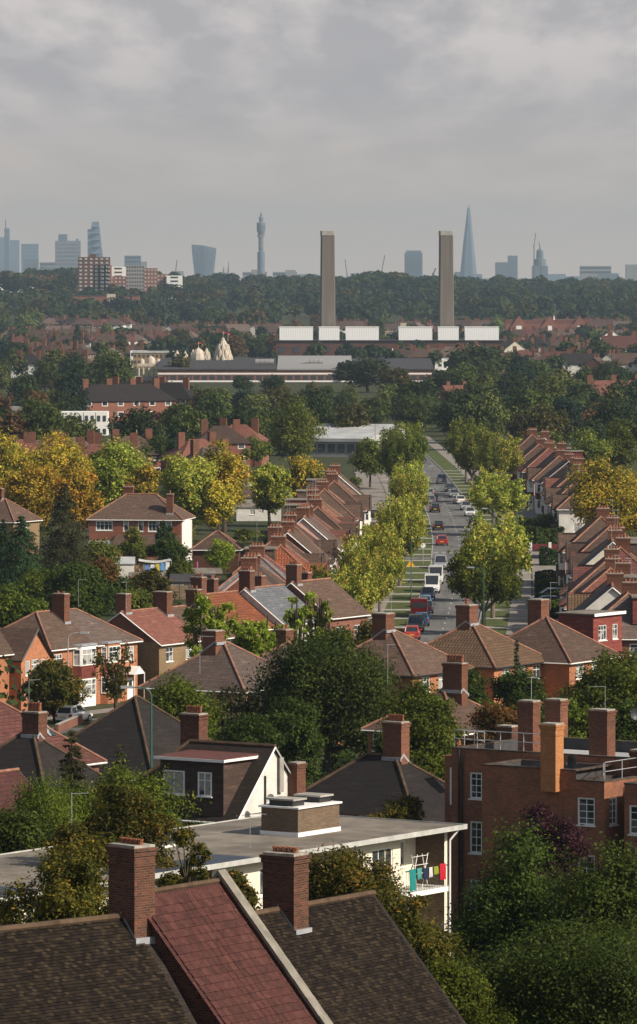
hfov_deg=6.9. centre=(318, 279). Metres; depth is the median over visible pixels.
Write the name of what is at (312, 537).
semi detached house
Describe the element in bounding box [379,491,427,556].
street tree
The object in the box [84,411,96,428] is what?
white flat
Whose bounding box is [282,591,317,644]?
broadleaf tree
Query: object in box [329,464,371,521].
semi detached house
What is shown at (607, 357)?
house
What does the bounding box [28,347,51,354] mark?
house
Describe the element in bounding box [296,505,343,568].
semi detached house
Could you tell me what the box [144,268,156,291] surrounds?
tower block
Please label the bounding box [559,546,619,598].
semi detached house
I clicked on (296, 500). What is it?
semi detached house
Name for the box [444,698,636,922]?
brick flats
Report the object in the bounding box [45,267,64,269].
office tower
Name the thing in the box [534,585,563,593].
hedge
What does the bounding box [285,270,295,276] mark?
city block
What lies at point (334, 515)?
semi detached house
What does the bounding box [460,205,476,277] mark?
glass spire
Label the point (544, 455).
semi detached house
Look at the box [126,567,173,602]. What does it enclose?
broadleaf tree
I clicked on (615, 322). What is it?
house
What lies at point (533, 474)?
semi detached house
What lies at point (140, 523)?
window
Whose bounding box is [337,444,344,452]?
window
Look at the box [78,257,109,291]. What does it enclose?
tower block
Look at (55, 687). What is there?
broadleaf tree
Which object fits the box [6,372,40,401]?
broadleaf tree
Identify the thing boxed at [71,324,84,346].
conifer tree
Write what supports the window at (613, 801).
in the brick flats at (508, 781)
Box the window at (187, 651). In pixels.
[186,645,191,659]
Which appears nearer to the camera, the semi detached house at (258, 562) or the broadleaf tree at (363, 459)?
the semi detached house at (258, 562)
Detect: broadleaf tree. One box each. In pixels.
[0,312,14,332]
[0,320,8,332]
[0,334,12,360]
[0,358,14,377]
[0,363,15,391]
[0,392,15,412]
[0,405,29,424]
[0,409,34,441]
[0,576,49,627]
[0,762,91,836]
[0,804,59,853]
[0,830,121,924]
[3,342,29,358]
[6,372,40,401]
[11,399,22,405]
[14,314,37,329]
[14,567,53,606]
[16,325,32,336]
[17,655,93,722]
[19,395,58,423]
[20,388,49,410]
[23,403,69,439]
[29,311,44,328]
[29,334,42,342]
[29,357,59,393]
[35,558,118,617]
[38,779,182,885]
[42,347,65,365]
[43,388,57,402]
[46,371,66,393]
[49,310,61,318]
[49,388,84,410]
[51,332,67,341]
[51,360,100,390]
[53,361,76,376]
[54,374,93,410]
[57,349,86,370]
[57,755,211,830]
[59,412,102,440]
[75,537,123,575]
[78,309,91,318]
[85,354,103,383]
[85,451,102,498]
[88,553,121,586]
[90,339,111,360]
[90,641,135,707]
[95,351,135,383]
[100,321,113,333]
[101,347,124,362]
[103,404,166,438]
[105,574,138,604]
[107,339,129,351]
[113,327,127,333]
[114,587,152,610]
[117,526,150,564]
[121,309,131,319]
[126,328,139,334]
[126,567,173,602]
[140,431,167,464]
[143,316,155,325]
[145,669,232,740]
[147,411,164,425]
[147,533,189,564]
[154,316,165,325]
[154,334,163,350]
[154,520,172,541]
[155,825,212,886]
[158,400,202,437]
[162,333,181,350]
[164,558,195,579]
[165,407,210,445]
[170,328,193,345]
[171,341,188,350]
[180,592,240,658]
[185,387,226,409]
[187,334,210,353]
[192,322,211,331]
[193,397,228,427]
[195,390,232,415]
[197,308,213,323]
[197,328,210,338]
[203,537,236,574]
[205,386,231,402]
[208,330,228,344]
[211,712,287,750]
[213,682,269,737]
[215,401,253,425]
[221,312,236,323]
[224,334,248,357]
[227,869,262,909]
[228,328,244,340]
[229,389,258,409]
[230,614,290,655]
[231,375,254,391]
[235,626,407,774]
[236,392,271,416]
[241,434,274,466]
[243,405,277,448]
[248,338,267,357]
[256,332,270,345]
[258,386,290,414]
[259,374,286,390]
[261,396,330,461]
[263,408,284,454]
[264,332,278,351]
[265,692,328,785]
[275,385,290,393]
[278,392,309,411]
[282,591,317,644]
[288,318,303,325]
[290,396,319,427]
[293,841,410,920]
[297,387,344,410]
[298,386,321,396]
[302,392,335,425]
[305,381,316,390]
[305,598,333,639]
[309,314,319,330]
[313,329,318,338]
[320,385,337,398]
[323,407,341,423]
[327,401,373,427]
[328,357,393,392]
[328,623,355,641]
[330,391,352,407]
[335,276,341,284]
[339,311,365,321]
[341,386,360,404]
[346,437,386,486]
[350,616,371,646]
[358,396,395,423]
[361,809,387,817]
[367,319,386,334]
[367,324,381,333]
[367,731,415,762]
[368,674,471,780]
[374,382,398,403]
[377,367,413,387]
[379,312,391,322]
[379,334,389,338]
[379,792,426,820]
[389,395,439,426]
[390,392,433,428]
[390,892,478,972]
[392,332,397,338]
[392,377,443,426]
[409,392,440,429]
[420,368,447,390]
[422,950,522,1023]
[427,312,437,321]
[430,387,479,434]
[430,899,636,1023]
[432,329,437,338]
[439,806,571,973]
[441,385,467,404]
[442,362,479,384]
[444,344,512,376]
[444,353,478,384]
[455,390,514,439]
[455,699,517,746]
[460,369,497,391]
[465,384,509,420]
[468,665,499,706]
[473,379,492,394]
[476,357,501,379]
[485,801,593,911]
[486,665,552,722]
[491,315,503,332]
[491,369,501,390]
[495,385,552,421]
[497,371,538,393]
[497,437,523,451]
[497,831,636,1023]
[498,360,537,385]
[502,350,523,370]
[502,411,541,439]
[504,333,521,338]
[505,312,520,319]
[505,353,531,371]
[507,386,554,422]
[511,382,550,400]
[523,359,551,381]
[524,402,573,441]
[530,373,566,404]
[531,512,558,535]
[536,366,579,380]
[537,428,565,446]
[539,358,551,372]
[541,646,636,726]
[544,364,572,379]
[549,337,577,350]
[549,392,592,427]
[552,395,586,446]
[554,369,583,385]
[555,312,563,318]
[559,378,569,391]
[565,381,602,403]
[567,696,608,737]
[569,332,585,342]
[569,426,615,469]
[572,363,594,382]
[572,390,594,432]
[573,322,593,335]
[577,418,611,442]
[578,343,630,358]
[579,401,607,430]
[582,334,609,351]
[588,392,636,436]
[589,328,605,339]
[589,377,636,412]
[590,360,615,380]
[593,384,627,404]
[602,415,636,470]
[604,359,623,369]
[609,366,634,379]
[615,699,636,740]
[618,330,630,335]
[623,342,636,352]
[626,321,636,327]
[627,377,636,389]
[628,324,636,331]
[629,413,636,440]
[631,314,636,322]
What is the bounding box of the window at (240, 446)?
[238,444,244,448]
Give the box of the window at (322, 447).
[318,444,325,451]
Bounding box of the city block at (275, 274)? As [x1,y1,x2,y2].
[273,272,296,276]
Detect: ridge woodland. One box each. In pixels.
[0,267,636,325]
[14,266,635,282]
[248,274,313,296]
[336,270,461,293]
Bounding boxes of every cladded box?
[279,326,312,339]
[319,326,339,339]
[345,326,378,339]
[398,326,431,339]
[437,326,458,339]
[464,326,498,339]
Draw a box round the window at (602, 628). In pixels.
[598,625,607,641]
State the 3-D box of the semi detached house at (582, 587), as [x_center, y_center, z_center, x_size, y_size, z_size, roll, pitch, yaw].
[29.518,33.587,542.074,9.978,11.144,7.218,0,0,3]
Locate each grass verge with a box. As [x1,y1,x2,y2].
[384,508,431,632]
[425,444,509,635]
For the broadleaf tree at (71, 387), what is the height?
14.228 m
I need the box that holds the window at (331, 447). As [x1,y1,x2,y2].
[328,444,334,451]
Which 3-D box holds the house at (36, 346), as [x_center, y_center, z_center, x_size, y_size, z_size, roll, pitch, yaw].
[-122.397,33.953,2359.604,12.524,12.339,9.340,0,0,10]
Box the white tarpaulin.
[139,559,170,562]
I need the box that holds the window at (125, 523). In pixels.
[123,521,128,531]
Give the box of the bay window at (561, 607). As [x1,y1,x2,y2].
[559,605,566,611]
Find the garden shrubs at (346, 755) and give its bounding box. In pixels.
[29,534,544,786]
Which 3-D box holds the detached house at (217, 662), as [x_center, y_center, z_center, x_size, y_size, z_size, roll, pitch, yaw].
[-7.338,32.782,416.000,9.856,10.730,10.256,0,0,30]
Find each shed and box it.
[115,557,134,577]
[128,572,167,578]
[169,574,215,588]
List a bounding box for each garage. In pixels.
[163,568,222,586]
[190,530,244,571]
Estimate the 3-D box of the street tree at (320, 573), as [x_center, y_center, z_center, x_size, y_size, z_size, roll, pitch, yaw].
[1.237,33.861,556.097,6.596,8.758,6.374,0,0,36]
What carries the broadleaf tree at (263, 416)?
on the ground at (432, 431)
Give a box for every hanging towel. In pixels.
[409,869,415,891]
[417,868,421,879]
[440,863,445,879]
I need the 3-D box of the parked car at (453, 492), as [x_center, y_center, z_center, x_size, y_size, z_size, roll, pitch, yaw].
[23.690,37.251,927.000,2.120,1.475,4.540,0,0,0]
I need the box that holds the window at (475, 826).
[468,821,481,854]
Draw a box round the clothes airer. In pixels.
[411,853,427,887]
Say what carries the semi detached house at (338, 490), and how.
on the ground at (432, 431)
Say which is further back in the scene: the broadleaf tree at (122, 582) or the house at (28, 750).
the broadleaf tree at (122, 582)
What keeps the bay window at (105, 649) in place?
in the semi detached house at (106, 637)
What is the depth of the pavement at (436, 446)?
636.74 m
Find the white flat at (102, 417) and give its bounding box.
[96,411,108,435]
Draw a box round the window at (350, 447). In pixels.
[347,444,354,452]
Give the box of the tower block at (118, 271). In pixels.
[112,267,125,275]
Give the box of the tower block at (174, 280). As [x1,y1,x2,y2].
[167,276,181,299]
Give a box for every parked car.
[55,705,92,722]
[371,510,380,517]
[403,625,421,639]
[405,614,424,631]
[415,612,430,625]
[418,587,435,599]
[419,595,433,604]
[425,495,435,502]
[426,488,434,494]
[428,600,434,613]
[429,503,440,511]
[431,520,444,529]
[432,555,447,567]
[435,474,446,483]
[435,535,448,545]
[444,483,455,491]
[448,489,459,497]
[453,495,465,503]
[460,501,471,509]
[464,507,475,516]
[467,515,478,527]
[525,595,557,605]
[530,587,560,598]
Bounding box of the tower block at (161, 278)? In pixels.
[157,274,167,285]
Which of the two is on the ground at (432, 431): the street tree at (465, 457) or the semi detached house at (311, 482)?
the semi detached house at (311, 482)
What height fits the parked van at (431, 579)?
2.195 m
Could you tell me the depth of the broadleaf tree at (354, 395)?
1575.61 m
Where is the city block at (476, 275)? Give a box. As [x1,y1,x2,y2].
[471,274,481,278]
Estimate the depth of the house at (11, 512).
721.23 m
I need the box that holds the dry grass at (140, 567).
[134,558,186,571]
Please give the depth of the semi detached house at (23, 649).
457.38 m
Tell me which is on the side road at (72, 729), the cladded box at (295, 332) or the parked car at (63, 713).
the parked car at (63, 713)
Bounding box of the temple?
[126,332,232,380]
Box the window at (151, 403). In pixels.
[149,401,154,405]
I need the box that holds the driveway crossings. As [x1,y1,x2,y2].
[369,473,532,627]
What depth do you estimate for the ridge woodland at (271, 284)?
4498.06 m
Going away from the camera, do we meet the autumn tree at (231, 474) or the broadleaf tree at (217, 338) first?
the autumn tree at (231, 474)
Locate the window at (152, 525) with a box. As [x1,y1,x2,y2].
[148,521,159,531]
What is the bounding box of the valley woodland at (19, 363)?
[6,318,636,380]
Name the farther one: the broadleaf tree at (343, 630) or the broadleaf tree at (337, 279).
the broadleaf tree at (337, 279)
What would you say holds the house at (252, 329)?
on the ground at (432, 431)
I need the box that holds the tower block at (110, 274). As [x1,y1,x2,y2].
[94,265,111,289]
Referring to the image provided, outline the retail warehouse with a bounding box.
[274,339,507,355]
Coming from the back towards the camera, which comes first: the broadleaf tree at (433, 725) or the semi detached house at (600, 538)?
the semi detached house at (600, 538)
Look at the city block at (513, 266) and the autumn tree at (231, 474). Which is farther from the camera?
the city block at (513, 266)
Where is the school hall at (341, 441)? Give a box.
[288,423,404,456]
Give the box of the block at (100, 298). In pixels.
[72,295,139,312]
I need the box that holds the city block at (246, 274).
[243,272,266,277]
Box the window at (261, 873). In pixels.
[259,868,262,897]
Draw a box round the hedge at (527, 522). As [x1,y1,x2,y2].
[518,517,542,538]
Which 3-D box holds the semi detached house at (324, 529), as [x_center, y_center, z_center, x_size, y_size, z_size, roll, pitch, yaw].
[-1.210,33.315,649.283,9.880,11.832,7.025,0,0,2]
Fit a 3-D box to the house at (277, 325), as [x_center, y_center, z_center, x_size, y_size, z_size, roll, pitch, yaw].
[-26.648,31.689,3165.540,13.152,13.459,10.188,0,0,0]
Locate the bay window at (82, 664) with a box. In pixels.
[73,645,95,706]
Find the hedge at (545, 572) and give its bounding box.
[534,569,555,578]
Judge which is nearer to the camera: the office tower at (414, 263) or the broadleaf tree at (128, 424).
the broadleaf tree at (128, 424)
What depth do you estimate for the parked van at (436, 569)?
662.87 m
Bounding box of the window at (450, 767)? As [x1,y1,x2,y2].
[450,767,451,804]
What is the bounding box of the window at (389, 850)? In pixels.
[372,847,394,874]
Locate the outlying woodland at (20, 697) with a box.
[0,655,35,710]
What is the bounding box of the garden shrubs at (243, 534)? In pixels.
[33,464,636,615]
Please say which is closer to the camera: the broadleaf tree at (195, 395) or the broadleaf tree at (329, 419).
the broadleaf tree at (329, 419)
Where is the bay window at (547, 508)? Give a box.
[545,503,550,513]
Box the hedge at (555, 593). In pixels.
[534,590,559,598]
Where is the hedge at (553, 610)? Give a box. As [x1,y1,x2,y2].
[549,606,559,616]
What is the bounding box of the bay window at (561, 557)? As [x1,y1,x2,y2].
[558,553,564,585]
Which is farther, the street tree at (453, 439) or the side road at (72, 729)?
the street tree at (453, 439)
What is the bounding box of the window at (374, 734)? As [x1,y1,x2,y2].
[372,733,379,751]
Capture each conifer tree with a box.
[0,516,46,590]
[0,519,11,572]
[30,483,98,570]
[55,730,88,821]
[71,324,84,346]
[114,744,129,786]
[155,426,178,474]
[512,638,520,673]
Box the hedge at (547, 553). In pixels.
[538,546,558,565]
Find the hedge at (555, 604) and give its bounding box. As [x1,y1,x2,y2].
[549,598,559,612]
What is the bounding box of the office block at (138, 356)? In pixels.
[132,351,173,368]
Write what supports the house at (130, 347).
on the ground at (432, 431)
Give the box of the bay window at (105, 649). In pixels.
[100,643,119,703]
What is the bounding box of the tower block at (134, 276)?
[126,265,144,293]
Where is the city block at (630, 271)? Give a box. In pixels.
[625,264,636,280]
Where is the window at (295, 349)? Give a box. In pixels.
[293,347,299,352]
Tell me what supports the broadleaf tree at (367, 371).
on the ground at (432, 431)
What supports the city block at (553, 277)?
on the ground at (432, 431)
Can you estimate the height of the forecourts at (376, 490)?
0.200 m
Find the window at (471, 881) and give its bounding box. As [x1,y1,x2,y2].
[468,879,481,910]
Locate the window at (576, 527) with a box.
[573,524,579,532]
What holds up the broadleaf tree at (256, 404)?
on the ground at (432, 431)
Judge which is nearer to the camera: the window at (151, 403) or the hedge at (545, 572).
the hedge at (545, 572)
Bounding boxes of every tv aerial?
[71,793,88,824]
[528,677,536,699]
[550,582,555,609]
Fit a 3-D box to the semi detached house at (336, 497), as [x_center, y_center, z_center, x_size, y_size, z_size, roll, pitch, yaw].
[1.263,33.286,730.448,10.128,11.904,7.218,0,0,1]
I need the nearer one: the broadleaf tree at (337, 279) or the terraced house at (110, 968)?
the terraced house at (110, 968)
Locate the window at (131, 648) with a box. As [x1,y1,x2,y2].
[125,646,133,661]
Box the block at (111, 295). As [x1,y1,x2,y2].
[107,294,114,311]
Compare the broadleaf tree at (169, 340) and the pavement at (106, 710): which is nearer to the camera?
the pavement at (106, 710)
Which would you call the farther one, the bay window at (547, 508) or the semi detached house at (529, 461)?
the semi detached house at (529, 461)
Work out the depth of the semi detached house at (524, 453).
951.14 m
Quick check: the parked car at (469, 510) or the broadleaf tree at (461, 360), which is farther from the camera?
the broadleaf tree at (461, 360)
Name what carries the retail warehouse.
on the ground at (432, 431)
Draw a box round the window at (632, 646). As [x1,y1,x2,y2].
[630,644,636,655]
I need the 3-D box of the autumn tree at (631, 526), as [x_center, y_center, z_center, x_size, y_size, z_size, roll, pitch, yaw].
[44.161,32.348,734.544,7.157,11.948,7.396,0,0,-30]
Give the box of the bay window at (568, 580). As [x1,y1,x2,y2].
[566,574,570,585]
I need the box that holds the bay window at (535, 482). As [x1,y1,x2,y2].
[535,482,535,511]
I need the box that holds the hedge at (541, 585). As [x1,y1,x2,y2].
[534,581,557,587]
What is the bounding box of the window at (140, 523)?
[138,521,143,531]
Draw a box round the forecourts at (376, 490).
[354,470,387,521]
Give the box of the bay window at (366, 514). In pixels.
[364,511,369,532]
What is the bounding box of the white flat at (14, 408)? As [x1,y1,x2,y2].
[11,406,21,412]
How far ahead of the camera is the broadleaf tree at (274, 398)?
1389.45 m
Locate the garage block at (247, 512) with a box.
[236,503,280,520]
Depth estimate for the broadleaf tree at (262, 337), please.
2715.82 m
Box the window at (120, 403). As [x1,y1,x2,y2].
[118,401,123,405]
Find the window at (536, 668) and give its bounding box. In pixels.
[533,664,539,678]
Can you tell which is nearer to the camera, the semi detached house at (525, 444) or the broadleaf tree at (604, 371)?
the semi detached house at (525, 444)
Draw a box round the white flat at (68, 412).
[59,411,71,419]
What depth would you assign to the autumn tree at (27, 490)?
767.73 m
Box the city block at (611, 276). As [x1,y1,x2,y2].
[597,273,618,279]
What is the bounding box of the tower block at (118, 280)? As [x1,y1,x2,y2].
[112,276,125,288]
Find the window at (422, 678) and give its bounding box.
[421,676,430,691]
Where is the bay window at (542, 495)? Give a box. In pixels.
[542,495,543,511]
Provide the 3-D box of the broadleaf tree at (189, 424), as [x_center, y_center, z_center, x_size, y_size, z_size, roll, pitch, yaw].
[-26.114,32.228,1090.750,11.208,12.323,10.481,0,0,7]
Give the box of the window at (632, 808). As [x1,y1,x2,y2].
[627,805,636,835]
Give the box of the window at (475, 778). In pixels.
[468,772,481,800]
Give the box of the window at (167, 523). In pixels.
[165,521,171,526]
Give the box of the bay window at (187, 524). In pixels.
[182,520,191,561]
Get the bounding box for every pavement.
[47,708,113,719]
[369,469,404,620]
[422,436,530,635]
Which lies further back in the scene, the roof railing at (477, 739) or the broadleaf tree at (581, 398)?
the broadleaf tree at (581, 398)
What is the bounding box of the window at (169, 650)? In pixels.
[166,647,173,662]
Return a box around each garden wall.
[55,711,87,731]
[529,542,556,550]
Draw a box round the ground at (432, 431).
[0,287,636,1014]
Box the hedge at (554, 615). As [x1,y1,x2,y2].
[549,613,557,618]
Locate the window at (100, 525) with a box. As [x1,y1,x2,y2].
[95,521,112,530]
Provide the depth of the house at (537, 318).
3369.62 m
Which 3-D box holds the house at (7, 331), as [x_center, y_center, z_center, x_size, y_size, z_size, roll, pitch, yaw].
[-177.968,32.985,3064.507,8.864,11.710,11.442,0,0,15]
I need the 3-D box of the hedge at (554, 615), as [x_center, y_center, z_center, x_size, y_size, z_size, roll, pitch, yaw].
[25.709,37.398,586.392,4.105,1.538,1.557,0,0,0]
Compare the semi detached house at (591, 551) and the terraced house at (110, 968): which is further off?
the semi detached house at (591, 551)
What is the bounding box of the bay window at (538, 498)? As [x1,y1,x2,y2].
[536,482,540,513]
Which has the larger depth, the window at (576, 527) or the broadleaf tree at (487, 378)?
the broadleaf tree at (487, 378)
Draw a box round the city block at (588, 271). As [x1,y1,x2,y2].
[580,266,610,279]
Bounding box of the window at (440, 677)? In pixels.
[438,675,442,688]
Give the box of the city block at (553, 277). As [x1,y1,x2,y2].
[548,274,565,280]
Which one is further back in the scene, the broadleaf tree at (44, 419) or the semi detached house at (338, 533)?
the broadleaf tree at (44, 419)
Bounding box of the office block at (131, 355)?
[130,351,132,367]
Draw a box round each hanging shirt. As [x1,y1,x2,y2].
[423,868,427,879]
[429,867,432,877]
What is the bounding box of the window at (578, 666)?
[576,663,583,679]
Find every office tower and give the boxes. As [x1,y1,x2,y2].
[0,237,3,270]
[4,219,9,270]
[10,240,19,272]
[21,244,38,272]
[23,259,38,271]
[40,262,54,269]
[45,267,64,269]
[55,234,80,268]
[88,222,102,256]
[124,256,140,266]
[141,261,146,267]
[192,244,216,276]
[405,250,422,277]
[532,247,547,278]
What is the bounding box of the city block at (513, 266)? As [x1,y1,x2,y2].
[508,256,517,280]
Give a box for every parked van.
[409,597,429,615]
[422,573,440,592]
[428,565,444,583]
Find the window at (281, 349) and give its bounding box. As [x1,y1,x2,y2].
[279,347,284,352]
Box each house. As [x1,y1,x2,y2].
[0,432,35,446]
[0,486,42,559]
[0,628,54,711]
[0,700,107,770]
[0,702,106,803]
[0,768,55,812]
[0,837,196,1023]
[1,327,12,340]
[3,591,97,706]
[8,436,52,462]
[10,327,27,334]
[11,334,28,342]
[11,350,41,377]
[24,433,66,446]
[25,338,46,345]
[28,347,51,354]
[29,327,48,334]
[29,332,45,339]
[33,342,52,352]
[37,330,55,339]
[40,316,58,325]
[40,349,63,359]
[42,341,62,349]
[46,323,69,329]
[47,333,65,344]
[52,430,94,447]
[53,316,62,325]
[53,341,72,349]
[55,332,74,341]
[57,327,74,333]
[60,315,75,326]
[64,350,92,364]
[68,695,211,783]
[69,340,96,360]
[70,315,94,331]
[70,608,144,703]
[77,436,120,456]
[81,331,90,347]
[81,378,177,421]
[83,329,100,336]
[86,484,195,561]
[90,331,115,344]
[92,318,102,331]
[94,433,147,463]
[97,345,124,358]
[98,317,111,323]
[107,317,125,328]
[107,591,200,697]
[111,429,161,472]
[112,340,135,365]
[112,377,193,409]
[119,332,137,343]
[122,314,134,328]
[128,332,147,343]
[131,322,153,331]
[132,705,307,825]
[134,331,152,345]
[134,342,144,350]
[138,629,277,710]
[143,324,162,333]
[147,869,332,1023]
[150,330,168,340]
[158,432,215,482]
[165,323,174,330]
[171,324,192,331]
[173,585,235,642]
[175,439,250,493]
[178,321,198,328]
[184,573,274,637]
[188,329,198,338]
[194,328,209,334]
[194,419,252,463]
[209,324,225,331]
[217,321,237,325]
[218,543,285,591]
[219,552,285,591]
[220,418,268,465]
[220,553,285,591]
[223,543,285,582]
[224,555,272,591]
[225,321,250,341]
[232,524,323,574]
[238,567,318,640]
[243,534,328,576]
[248,555,279,584]
[250,323,257,336]
[254,846,465,1023]
[255,323,276,337]
[259,625,341,744]
[263,322,281,328]
[266,512,337,564]
[268,524,325,561]
[272,533,329,569]
[280,519,334,573]
[282,513,335,559]
[284,493,354,521]
[285,488,338,516]
[285,561,370,638]
[294,521,335,564]
[296,480,360,503]
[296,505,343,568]
[300,504,350,542]
[302,506,346,545]
[306,469,336,488]
[306,714,444,821]
[307,488,342,516]
[309,497,358,550]
[310,497,359,544]
[313,506,351,558]
[316,479,362,541]
[317,479,362,530]
[317,493,355,521]
[319,479,363,534]
[325,470,356,494]
[326,472,371,532]
[327,473,372,529]
[329,463,371,496]
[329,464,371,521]
[335,319,354,332]
[340,318,363,325]
[351,612,474,712]
[360,655,516,753]
[385,322,396,336]
[395,345,417,357]
[397,318,420,333]
[406,345,429,357]
[412,320,423,325]
[424,321,436,330]
[425,320,437,328]
[425,345,444,351]
[426,599,543,704]
[434,343,460,369]
[437,381,466,403]
[454,318,470,330]
[461,343,467,353]
[462,318,479,331]
[471,318,490,325]
[500,336,520,347]
[504,337,526,351]
[506,428,536,479]
[507,598,622,697]
[509,437,538,479]
[510,437,544,486]
[512,327,526,337]
[513,346,534,356]
[517,338,538,349]
[517,441,551,482]
[518,441,554,494]
[520,328,537,340]
[520,430,541,454]
[524,448,563,506]
[525,334,547,354]
[527,449,564,509]
[529,349,540,360]
[532,326,547,333]
[533,316,552,319]
[533,430,549,445]
[534,454,563,511]
[535,347,549,361]
[535,452,573,513]
[536,443,556,466]
[537,334,555,343]
[540,442,583,466]
[540,458,569,511]
[540,462,580,513]
[541,456,579,491]
[541,463,580,511]
[542,466,585,514]
[543,328,559,339]
[543,456,582,489]
[543,480,572,513]
[544,347,579,358]
[544,457,584,486]
[544,468,584,513]
[545,337,567,350]
[545,466,583,498]
[547,440,571,450]
[551,471,591,539]
[551,472,587,506]
[553,328,566,334]
[555,609,625,651]
[556,505,608,569]
[556,506,609,585]
[557,570,623,620]
[558,556,621,611]
[558,569,604,602]
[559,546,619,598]
[559,547,632,591]
[560,335,578,342]
[561,326,574,338]
[561,349,596,378]
[564,515,619,584]
[564,517,625,585]
[566,527,621,575]
[566,527,636,585]
[567,560,636,610]
[567,580,606,593]
[569,525,636,569]
[569,538,607,552]
[570,339,589,350]
[571,316,592,319]
[571,535,636,582]
[571,536,636,566]
[573,570,615,610]
[575,506,625,534]
[580,342,589,351]
[582,353,604,379]
[586,375,636,396]
[590,318,611,328]
[600,324,620,337]
[601,317,621,322]
[601,331,636,351]
[601,581,622,609]
[602,349,614,362]
[606,579,636,671]
[611,349,636,378]
[612,319,630,326]
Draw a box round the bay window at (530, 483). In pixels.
[528,481,532,508]
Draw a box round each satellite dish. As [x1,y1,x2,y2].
[565,754,577,768]
[631,708,636,719]
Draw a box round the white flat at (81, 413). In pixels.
[72,411,83,423]
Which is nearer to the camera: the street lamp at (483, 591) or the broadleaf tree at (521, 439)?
the street lamp at (483, 591)
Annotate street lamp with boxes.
[67,632,88,678]
[120,686,152,767]
[410,537,425,603]
[467,567,483,624]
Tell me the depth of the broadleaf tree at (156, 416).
1298.32 m
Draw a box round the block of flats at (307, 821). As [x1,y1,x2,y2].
[0,792,466,955]
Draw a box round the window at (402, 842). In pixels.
[401,840,407,867]
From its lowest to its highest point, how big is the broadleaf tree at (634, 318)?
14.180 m
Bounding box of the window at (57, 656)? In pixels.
[54,654,61,663]
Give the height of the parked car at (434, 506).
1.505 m
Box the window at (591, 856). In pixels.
[578,855,594,873]
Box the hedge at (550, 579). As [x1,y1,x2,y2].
[534,577,557,586]
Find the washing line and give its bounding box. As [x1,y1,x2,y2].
[146,560,171,570]
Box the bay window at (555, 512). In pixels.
[552,510,558,536]
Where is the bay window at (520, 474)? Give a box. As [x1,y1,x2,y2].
[518,470,522,492]
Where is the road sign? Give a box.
[406,560,414,586]
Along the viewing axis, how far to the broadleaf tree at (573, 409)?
1186.39 m
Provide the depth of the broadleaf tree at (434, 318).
3303.16 m
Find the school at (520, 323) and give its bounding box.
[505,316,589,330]
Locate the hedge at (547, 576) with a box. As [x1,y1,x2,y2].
[534,574,557,581]
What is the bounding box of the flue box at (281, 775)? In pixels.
[279,757,283,792]
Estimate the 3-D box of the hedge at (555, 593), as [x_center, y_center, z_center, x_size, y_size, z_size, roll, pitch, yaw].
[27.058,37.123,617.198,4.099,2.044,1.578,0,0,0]
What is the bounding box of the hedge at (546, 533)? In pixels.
[523,525,564,544]
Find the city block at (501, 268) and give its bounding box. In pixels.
[495,262,507,277]
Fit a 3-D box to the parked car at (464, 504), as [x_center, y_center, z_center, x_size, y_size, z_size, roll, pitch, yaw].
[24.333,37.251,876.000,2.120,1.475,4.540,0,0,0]
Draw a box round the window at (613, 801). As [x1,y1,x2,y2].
[609,797,618,826]
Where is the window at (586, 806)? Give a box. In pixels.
[578,797,595,826]
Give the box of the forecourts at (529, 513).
[474,470,555,595]
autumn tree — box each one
[0,426,41,502]
[0,460,61,526]
[23,425,96,475]
[45,460,105,544]
[88,434,153,505]
[123,464,162,493]
[154,451,219,525]
[194,437,255,534]
[197,478,237,530]
[248,460,293,525]
[280,452,328,508]
[561,451,636,533]
[620,470,636,533]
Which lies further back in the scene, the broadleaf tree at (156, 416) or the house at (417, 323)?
the house at (417, 323)
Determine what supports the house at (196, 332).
on the ground at (432, 431)
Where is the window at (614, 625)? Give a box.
[612,624,618,639]
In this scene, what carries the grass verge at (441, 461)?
on the ground at (432, 431)
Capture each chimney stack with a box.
[320,231,334,325]
[438,231,453,325]
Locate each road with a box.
[52,717,99,732]
[192,557,433,560]
[405,438,480,642]
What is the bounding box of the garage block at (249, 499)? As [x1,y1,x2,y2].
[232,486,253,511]
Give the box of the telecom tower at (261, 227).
[257,213,265,274]
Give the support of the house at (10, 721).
on the ground at (432, 431)
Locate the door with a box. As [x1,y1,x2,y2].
[127,677,132,699]
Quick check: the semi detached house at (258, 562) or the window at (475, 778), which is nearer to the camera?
the window at (475, 778)
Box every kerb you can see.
[424,506,432,564]
[426,454,481,622]
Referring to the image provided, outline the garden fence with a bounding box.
[169,584,188,599]
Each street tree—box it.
[309,562,354,597]
[326,562,386,617]
[330,529,389,574]
[339,545,404,622]
[350,518,406,611]
[357,520,407,600]
[370,494,427,585]
[374,421,426,468]
[374,426,409,468]
[376,420,430,478]
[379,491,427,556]
[387,459,419,486]
[387,459,429,500]
[388,472,429,511]
[389,490,425,552]
[442,416,483,483]
[443,539,525,625]
[448,422,496,488]
[452,428,504,481]
[454,513,532,617]
[466,465,515,524]
[466,508,533,555]
[467,472,530,525]
[478,430,525,476]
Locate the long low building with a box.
[157,356,433,382]
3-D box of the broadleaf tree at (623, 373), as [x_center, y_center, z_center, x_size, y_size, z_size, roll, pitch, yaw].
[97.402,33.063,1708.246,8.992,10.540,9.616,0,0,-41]
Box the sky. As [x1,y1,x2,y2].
[0,0,636,279]
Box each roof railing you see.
[454,729,539,750]
[603,757,636,780]
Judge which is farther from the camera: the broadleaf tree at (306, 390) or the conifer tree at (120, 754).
the broadleaf tree at (306, 390)
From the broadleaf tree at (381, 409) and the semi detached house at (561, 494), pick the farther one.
the broadleaf tree at (381, 409)

